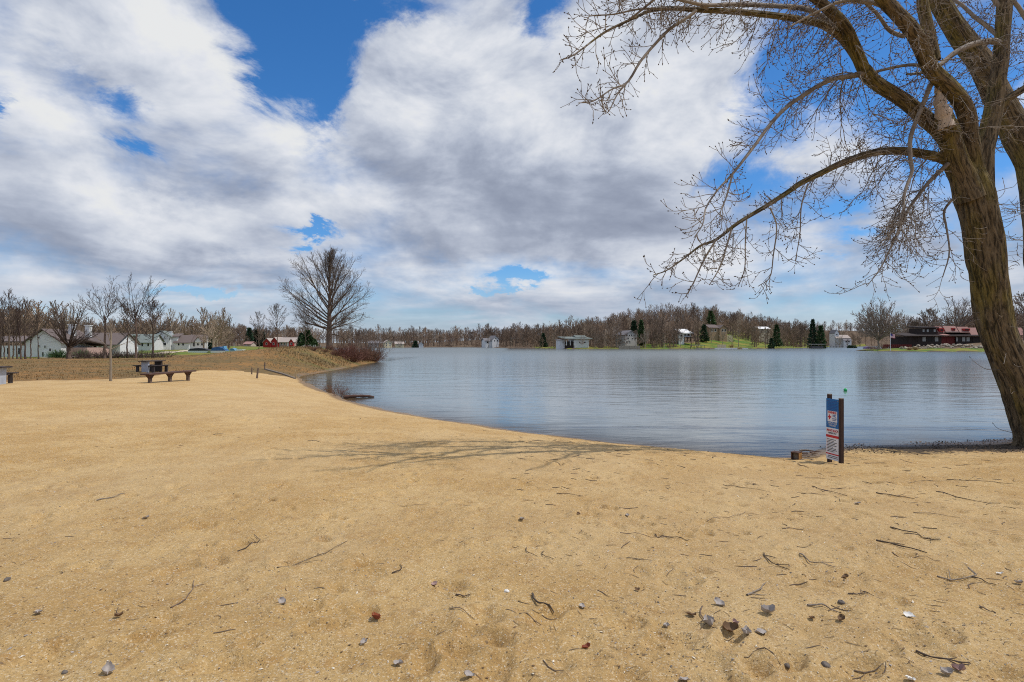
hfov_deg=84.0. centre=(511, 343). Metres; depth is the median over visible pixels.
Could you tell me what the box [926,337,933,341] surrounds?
window
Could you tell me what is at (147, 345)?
white house
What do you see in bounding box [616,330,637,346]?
lake house
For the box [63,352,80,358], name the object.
bush
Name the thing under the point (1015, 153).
cottonwood tree
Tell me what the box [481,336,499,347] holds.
lake house
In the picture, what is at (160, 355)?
bush
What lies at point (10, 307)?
bare tree
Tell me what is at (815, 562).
stick
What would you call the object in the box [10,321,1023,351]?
hills
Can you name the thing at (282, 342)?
red house
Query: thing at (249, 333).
evergreen tree
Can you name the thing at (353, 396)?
floating log
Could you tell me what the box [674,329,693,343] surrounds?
lake house
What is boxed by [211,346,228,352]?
boat
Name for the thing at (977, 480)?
stick
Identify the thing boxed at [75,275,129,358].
bare tree
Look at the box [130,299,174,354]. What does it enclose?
bare tree
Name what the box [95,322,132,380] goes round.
young tree
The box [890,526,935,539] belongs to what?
stick
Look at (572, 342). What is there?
lake house
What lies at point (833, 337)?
lake house
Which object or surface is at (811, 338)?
evergreen tree
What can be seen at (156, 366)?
picnic table
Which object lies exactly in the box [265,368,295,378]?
timber edging
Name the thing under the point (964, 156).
cottonwood tree
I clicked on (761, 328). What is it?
outbuilding
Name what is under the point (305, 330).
bare tree
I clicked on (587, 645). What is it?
leaf
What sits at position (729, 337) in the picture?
garden wall
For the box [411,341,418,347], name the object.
evergreen tree
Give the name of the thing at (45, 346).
gabled house
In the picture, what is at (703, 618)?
stick
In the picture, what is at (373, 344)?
shrub
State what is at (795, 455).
wooden box
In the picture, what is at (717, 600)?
leaf
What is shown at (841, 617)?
leaf
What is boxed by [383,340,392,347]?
lake house
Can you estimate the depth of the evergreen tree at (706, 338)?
361.14 m
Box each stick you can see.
[170,580,202,607]
[277,540,347,567]
[531,592,553,612]
[698,605,715,628]
[746,582,765,595]
[763,552,789,569]
[799,553,834,566]
[807,603,838,611]
[848,589,873,595]
[876,492,914,498]
[876,539,926,552]
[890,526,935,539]
[916,650,969,664]
[936,491,986,502]
[937,563,976,580]
[947,477,1010,484]
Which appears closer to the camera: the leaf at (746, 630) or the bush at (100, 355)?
the leaf at (746, 630)
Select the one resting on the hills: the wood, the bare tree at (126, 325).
the wood
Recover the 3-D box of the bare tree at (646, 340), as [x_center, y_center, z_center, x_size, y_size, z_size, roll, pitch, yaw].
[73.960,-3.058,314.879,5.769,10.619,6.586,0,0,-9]
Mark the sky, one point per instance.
(202, 147)
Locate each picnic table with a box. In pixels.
[0,366,18,384]
[132,360,167,372]
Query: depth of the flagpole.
212.94 m
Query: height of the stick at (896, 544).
0.045 m
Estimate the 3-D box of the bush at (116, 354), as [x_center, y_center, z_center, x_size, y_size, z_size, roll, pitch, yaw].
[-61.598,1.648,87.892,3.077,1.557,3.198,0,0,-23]
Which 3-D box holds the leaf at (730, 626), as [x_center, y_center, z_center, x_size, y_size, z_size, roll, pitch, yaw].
[1.402,1.802,3.626,0.112,0.046,0.074,-5,19,13]
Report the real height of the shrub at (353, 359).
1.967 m
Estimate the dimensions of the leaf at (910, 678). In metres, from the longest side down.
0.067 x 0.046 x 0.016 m
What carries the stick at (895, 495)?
on the beach
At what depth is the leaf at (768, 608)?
3.90 m
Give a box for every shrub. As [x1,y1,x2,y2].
[327,384,347,393]
[330,348,340,355]
[331,385,349,396]
[332,344,351,357]
[336,343,369,355]
[339,337,373,353]
[340,351,368,361]
[350,346,376,360]
[355,336,391,358]
[360,348,382,360]
[368,349,386,360]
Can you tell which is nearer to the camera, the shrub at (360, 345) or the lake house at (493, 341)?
the shrub at (360, 345)
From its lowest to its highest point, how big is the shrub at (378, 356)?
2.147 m
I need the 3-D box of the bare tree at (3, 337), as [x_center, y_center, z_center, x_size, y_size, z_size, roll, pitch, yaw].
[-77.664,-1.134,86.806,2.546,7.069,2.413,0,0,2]
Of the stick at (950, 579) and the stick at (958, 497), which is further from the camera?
the stick at (958, 497)
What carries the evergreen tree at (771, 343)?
on the hills
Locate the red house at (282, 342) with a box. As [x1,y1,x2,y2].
[262,337,297,347]
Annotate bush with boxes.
[49,349,66,357]
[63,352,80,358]
[71,347,88,358]
[84,352,102,358]
[92,349,119,357]
[106,351,122,357]
[117,351,132,357]
[129,350,154,357]
[141,351,158,357]
[155,348,179,357]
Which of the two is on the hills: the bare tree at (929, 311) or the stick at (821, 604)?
the bare tree at (929, 311)
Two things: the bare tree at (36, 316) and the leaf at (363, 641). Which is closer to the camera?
the leaf at (363, 641)
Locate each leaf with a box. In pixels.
[101,661,114,674]
[278,597,285,603]
[360,638,366,644]
[372,611,380,618]
[393,659,402,664]
[464,669,475,676]
[581,642,589,647]
[703,614,713,625]
[714,597,725,606]
[723,621,738,631]
[741,625,751,633]
[754,628,766,633]
[761,604,774,612]
[838,614,844,620]
[903,611,914,616]
[905,675,915,680]
[940,666,953,674]
[950,663,965,670]
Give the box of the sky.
[0,0,1023,342]
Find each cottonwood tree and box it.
[553,0,1023,446]
[909,0,1023,269]
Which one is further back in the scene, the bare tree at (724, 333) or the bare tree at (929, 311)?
the bare tree at (724, 333)
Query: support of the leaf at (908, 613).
on the beach
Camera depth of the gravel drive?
157.41 m
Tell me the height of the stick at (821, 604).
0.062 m
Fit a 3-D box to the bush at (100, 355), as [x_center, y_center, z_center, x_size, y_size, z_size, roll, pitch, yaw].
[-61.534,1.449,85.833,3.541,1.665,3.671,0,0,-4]
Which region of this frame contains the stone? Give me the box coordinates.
[821,661,830,667]
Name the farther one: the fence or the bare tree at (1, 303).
the fence
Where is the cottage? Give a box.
[243,341,256,345]
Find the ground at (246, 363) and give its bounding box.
[0,348,985,381]
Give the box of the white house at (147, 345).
[134,334,164,350]
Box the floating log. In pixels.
[344,394,373,397]
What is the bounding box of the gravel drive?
[157,350,187,353]
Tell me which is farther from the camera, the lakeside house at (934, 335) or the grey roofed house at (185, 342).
the lakeside house at (934, 335)
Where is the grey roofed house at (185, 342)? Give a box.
[173,335,211,349]
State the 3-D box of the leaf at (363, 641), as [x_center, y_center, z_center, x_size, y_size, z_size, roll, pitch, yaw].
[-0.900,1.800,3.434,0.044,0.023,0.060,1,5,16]
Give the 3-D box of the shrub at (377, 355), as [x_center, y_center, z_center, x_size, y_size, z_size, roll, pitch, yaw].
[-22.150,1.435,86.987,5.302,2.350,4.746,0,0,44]
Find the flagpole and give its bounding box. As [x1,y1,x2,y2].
[890,332,894,350]
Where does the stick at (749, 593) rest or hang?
on the beach
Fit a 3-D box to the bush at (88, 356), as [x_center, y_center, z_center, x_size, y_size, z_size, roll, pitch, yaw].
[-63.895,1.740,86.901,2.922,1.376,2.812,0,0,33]
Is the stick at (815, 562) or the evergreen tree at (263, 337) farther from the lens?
the evergreen tree at (263, 337)
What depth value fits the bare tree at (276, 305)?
111.92 m
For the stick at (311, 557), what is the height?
0.082 m
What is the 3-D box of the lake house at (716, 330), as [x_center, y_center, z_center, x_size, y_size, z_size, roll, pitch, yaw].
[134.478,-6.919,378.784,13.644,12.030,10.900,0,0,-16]
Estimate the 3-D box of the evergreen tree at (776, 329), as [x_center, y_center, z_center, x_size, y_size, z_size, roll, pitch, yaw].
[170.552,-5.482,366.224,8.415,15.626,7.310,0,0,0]
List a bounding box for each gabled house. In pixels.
[2,324,112,356]
[156,331,182,349]
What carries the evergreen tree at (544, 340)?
on the hills
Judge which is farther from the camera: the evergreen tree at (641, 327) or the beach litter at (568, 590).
the evergreen tree at (641, 327)
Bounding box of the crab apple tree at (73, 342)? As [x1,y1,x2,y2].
[37,305,98,358]
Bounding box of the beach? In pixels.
[0,370,1023,681]
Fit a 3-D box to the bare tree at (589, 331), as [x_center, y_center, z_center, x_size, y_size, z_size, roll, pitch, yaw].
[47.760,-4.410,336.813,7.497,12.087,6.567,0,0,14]
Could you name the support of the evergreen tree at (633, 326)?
on the hills
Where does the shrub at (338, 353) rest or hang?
on the ground at (246, 363)
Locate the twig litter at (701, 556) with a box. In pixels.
[3,418,1023,681]
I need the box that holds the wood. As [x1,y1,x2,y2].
[0,300,1023,348]
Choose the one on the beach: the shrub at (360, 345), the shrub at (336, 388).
the shrub at (336, 388)
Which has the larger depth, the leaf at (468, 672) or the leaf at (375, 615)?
the leaf at (375, 615)
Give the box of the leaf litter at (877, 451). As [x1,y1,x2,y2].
[820,438,1023,454]
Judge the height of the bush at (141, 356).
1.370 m
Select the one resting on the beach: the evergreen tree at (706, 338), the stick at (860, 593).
the stick at (860, 593)
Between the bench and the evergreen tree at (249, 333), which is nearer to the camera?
the bench
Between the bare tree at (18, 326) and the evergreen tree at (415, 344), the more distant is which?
the evergreen tree at (415, 344)
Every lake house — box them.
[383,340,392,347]
[394,342,403,347]
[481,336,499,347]
[555,335,591,348]
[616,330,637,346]
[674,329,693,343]
[701,325,727,341]
[829,330,851,346]
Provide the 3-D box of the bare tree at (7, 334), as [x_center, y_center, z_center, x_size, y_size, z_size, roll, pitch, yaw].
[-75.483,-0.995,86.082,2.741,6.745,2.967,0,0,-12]
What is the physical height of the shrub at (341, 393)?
0.737 m
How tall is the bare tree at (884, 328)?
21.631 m
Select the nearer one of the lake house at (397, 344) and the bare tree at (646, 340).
the bare tree at (646, 340)
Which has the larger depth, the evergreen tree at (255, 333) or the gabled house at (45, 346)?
the evergreen tree at (255, 333)
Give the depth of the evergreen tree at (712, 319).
401.03 m
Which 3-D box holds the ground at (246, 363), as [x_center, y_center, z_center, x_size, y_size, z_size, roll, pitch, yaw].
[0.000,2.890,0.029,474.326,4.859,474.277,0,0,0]
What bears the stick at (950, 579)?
on the beach
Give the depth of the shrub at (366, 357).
83.59 m
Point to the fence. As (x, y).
(885, 345)
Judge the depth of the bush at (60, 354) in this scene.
91.56 m
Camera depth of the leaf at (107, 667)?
3.09 m
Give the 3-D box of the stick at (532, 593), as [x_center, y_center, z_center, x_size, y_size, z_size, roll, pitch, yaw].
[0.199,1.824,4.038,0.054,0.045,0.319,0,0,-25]
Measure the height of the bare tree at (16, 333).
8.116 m
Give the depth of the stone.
3.21 m
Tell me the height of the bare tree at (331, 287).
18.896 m
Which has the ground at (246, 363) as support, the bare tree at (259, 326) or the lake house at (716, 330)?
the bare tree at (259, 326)
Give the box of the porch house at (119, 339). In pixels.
[92,333,140,353]
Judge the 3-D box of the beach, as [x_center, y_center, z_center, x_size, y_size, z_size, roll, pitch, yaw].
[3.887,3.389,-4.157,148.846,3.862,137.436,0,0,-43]
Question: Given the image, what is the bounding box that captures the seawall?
[619,346,639,348]
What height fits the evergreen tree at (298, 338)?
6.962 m
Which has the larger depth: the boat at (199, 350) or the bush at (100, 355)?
the boat at (199, 350)
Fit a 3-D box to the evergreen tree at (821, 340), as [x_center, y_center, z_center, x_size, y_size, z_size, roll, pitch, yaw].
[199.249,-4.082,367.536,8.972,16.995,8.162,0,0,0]
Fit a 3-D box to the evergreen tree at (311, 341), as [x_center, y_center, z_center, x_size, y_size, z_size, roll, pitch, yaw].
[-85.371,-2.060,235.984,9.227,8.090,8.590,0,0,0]
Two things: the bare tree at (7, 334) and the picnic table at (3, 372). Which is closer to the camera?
the picnic table at (3, 372)
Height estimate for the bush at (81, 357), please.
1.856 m
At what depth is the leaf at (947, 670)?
3.15 m
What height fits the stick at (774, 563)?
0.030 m
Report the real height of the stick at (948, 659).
0.031 m
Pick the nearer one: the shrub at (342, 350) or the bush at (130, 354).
the shrub at (342, 350)
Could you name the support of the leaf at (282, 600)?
on the beach
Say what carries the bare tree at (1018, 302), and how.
on the hills
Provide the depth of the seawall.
310.55 m
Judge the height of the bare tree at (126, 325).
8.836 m
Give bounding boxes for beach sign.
[826,394,843,463]
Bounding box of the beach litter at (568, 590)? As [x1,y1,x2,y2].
[0,410,1023,679]
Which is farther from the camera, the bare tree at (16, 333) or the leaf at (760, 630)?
the bare tree at (16, 333)
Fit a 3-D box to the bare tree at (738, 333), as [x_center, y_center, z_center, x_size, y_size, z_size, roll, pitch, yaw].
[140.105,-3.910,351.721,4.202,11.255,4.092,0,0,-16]
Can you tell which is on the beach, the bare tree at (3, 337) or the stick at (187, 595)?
the stick at (187, 595)
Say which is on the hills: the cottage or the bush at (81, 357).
the cottage
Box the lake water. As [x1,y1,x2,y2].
[299,346,1011,448]
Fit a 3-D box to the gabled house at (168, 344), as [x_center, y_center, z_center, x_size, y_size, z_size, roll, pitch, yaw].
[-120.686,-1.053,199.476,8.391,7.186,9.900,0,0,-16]
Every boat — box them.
[188,348,210,352]
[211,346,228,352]
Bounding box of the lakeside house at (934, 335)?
[891,326,1022,347]
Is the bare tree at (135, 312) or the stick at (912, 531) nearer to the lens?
the stick at (912, 531)
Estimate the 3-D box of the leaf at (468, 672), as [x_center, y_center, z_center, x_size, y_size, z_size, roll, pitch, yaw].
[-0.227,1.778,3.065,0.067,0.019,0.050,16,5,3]
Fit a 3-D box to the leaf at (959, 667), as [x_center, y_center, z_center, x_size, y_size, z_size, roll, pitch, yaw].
[2.503,1.814,3.194,0.054,0.034,0.075,-20,-4,-43]
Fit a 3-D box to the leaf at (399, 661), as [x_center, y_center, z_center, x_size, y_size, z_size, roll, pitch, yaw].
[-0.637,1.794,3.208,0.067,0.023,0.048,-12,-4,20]
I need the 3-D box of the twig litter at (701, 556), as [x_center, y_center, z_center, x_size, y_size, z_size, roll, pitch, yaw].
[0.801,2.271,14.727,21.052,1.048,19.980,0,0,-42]
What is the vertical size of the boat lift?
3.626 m
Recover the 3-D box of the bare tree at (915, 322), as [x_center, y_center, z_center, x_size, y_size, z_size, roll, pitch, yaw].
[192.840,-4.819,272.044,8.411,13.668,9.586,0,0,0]
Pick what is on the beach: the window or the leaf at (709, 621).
the leaf at (709, 621)
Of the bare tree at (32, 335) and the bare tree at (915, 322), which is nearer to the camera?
the bare tree at (32, 335)
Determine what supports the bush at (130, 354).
on the ground at (246, 363)
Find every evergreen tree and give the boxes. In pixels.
[245,327,254,341]
[253,329,261,345]
[259,332,266,345]
[296,330,317,346]
[296,333,303,345]
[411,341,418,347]
[539,333,547,346]
[630,320,637,337]
[637,320,645,345]
[699,324,709,341]
[703,310,716,324]
[767,338,774,348]
[772,324,784,346]
[806,318,816,347]
[815,325,826,347]
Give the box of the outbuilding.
[752,327,769,342]
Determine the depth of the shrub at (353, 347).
83.89 m
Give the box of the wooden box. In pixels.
[791,451,801,459]
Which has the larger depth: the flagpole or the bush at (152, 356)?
the flagpole
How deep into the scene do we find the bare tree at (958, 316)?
261.07 m
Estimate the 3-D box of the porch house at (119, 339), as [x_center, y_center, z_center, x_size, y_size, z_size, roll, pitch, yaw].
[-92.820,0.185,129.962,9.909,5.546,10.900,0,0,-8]
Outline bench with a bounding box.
[140,370,195,382]
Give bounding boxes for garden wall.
[727,335,732,341]
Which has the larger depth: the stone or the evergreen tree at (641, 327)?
the evergreen tree at (641, 327)
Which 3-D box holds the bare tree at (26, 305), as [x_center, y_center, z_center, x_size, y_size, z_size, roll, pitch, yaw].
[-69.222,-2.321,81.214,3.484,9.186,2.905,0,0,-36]
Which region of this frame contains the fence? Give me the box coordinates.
[883,344,911,347]
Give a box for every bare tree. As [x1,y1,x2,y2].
[0,287,26,359]
[0,298,15,358]
[0,315,10,358]
[2,317,22,358]
[5,310,30,358]
[7,296,36,358]
[14,297,39,358]
[21,321,41,358]
[29,312,50,358]
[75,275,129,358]
[111,303,141,356]
[112,274,165,357]
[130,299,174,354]
[249,312,264,348]
[264,303,288,346]
[278,245,374,348]
[300,319,312,346]
[586,327,596,344]
[640,329,649,347]
[718,330,725,343]
[735,329,741,346]
[850,297,908,348]
[905,320,920,331]
[916,308,942,326]
[933,297,973,326]
[1013,291,1023,339]
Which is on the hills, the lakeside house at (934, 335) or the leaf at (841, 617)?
the lakeside house at (934, 335)
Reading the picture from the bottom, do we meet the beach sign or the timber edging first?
the beach sign
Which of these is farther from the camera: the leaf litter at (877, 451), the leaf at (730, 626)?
the leaf litter at (877, 451)
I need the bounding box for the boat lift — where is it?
[809,344,823,348]
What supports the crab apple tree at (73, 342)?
on the ground at (246, 363)

